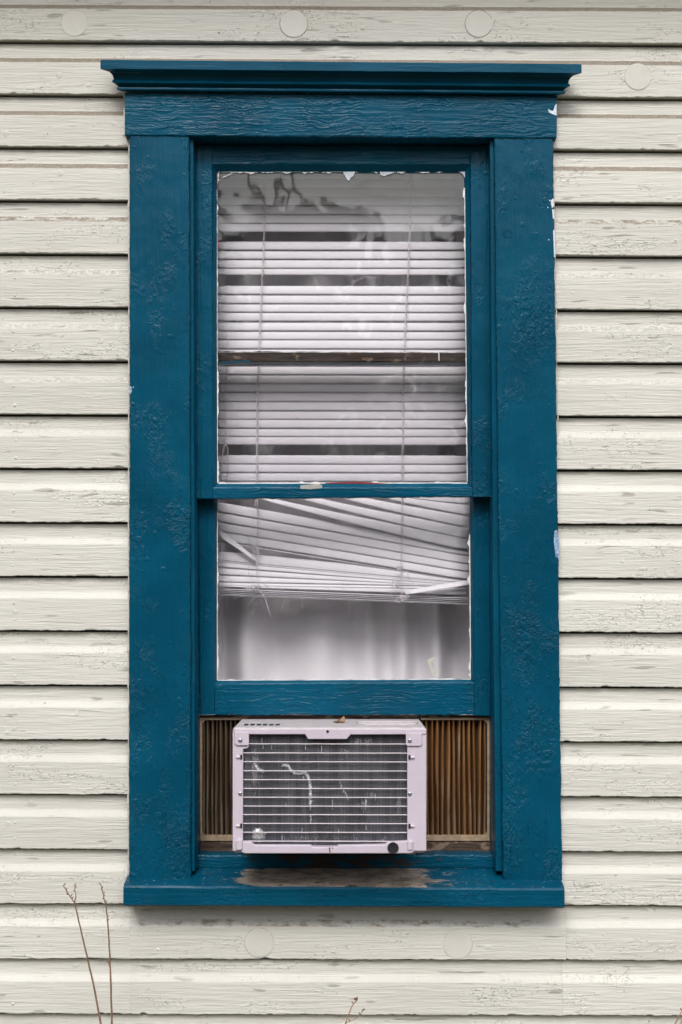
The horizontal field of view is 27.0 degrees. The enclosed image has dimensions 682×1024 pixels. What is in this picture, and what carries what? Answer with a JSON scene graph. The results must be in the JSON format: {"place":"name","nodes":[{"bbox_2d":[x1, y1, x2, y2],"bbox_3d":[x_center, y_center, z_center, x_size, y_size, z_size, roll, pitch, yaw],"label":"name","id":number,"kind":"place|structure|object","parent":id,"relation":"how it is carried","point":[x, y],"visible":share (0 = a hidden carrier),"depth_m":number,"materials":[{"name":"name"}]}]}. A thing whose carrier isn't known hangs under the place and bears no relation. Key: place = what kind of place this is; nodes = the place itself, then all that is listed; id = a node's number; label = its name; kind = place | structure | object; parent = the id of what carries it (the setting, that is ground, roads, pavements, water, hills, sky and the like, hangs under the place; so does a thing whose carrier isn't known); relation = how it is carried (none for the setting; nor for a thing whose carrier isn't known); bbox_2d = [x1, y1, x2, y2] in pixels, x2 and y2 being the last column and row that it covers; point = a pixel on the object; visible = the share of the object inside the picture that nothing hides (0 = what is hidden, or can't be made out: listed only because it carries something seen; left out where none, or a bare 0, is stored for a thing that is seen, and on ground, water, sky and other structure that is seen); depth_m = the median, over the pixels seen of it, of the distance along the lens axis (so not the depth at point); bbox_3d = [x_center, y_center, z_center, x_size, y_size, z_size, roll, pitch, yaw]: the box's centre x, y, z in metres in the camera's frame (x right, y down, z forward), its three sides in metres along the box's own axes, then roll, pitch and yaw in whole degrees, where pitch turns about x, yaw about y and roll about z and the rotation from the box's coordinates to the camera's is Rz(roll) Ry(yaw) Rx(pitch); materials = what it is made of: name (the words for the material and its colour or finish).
{"place":"outdoors","nodes":[
{"label":"outdoors","id":0,"kind":"place"},
{"label":"ground","id":1,"kind":"structure","parent":0,"visible":0},
{"bbox_2d":[63,883,101,1023],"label":"dry weed","id":2,"kind":"object","parent":1,"relation":"on","point":[67,893],"visible":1,"depth_m":2.81,"materials":[{"name":"brown plant"}]},
{"bbox_2d":[99,883,112,1023],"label":"dry weed","id":3,"kind":"object","parent":1,"relation":"on","point":[109,962],"visible":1,"depth_m":2.82,"materials":[{"name":"brown plant"}]},
{"bbox_2d":[0,0,681,1023],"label":"house","id":4,"kind":"structure","parent":1,"relation":"on","point":[604,946],"depth_m":3.00,"materials":[{"name":"beige paint"}]},
{"bbox_2d":[100,60,581,907],"bbox_3d":[0.000,-0.075,3.040,1.005,1.780,0.200,0,-2,0],"label":"sash window","id":5,"kind":"structure","parent":4,"relation":"attached to","point":[492,134],"depth_m":3.00,"materials":[{"name":"blue paint"}]},
{"bbox_2d":[218,174,468,618],"bbox_3d":[-0.002,-0.295,3.159,0.580,1.063,0.040,0,-2,0],"label":"venetian blind","id":6,"kind":"object","parent":5,"relation":"hanging from","point":[413,555],"visible":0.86,"depth_m":3.16,"materials":[{"name":"white plastic"}]},
{"bbox_2d":[200,714,489,854],"bbox_3d":[0.008,0.587,3.072,0.635,0.296,0.496,0,-2,0],"label":"air conditioner","id":7,"kind":"object","parent":5,"relation":"on","point":[325,784],"visible":1,"depth_m":2.85,"materials":[{"name":"white metal"}]},
{"bbox_2d":[333,716,345,722],"bbox_3d":[-0.003,0.434,2.970,0.023,0.016,0.024,1,-2,-19],"label":"dead leaf","id":8,"kind":"object","parent":7,"relation":"on","point":[342,720],"visible":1,"depth_m":2.97,"materials":[{"name":"orange plant"}]},
{"bbox_2d":[214,178,471,714],"bbox_3d":[0.015,-0.098,3.286,0.774,1.537,0.058,0,-2,0],"label":"curtain","id":9,"kind":"object","parent":4,"relation":"hanging from","point":[292,639],"visible":0.12,"depth_m":3.28,"materials":[{"name":"white fabric"}]},
{"bbox_2d":[345,997,364,1023],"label":"dry weed","id":10,"kind":"object","parent":1,"relation":"on","point":[356,998],"visible":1,"depth_m":2.85,"materials":[{"name":"brown plant"}]}
]}

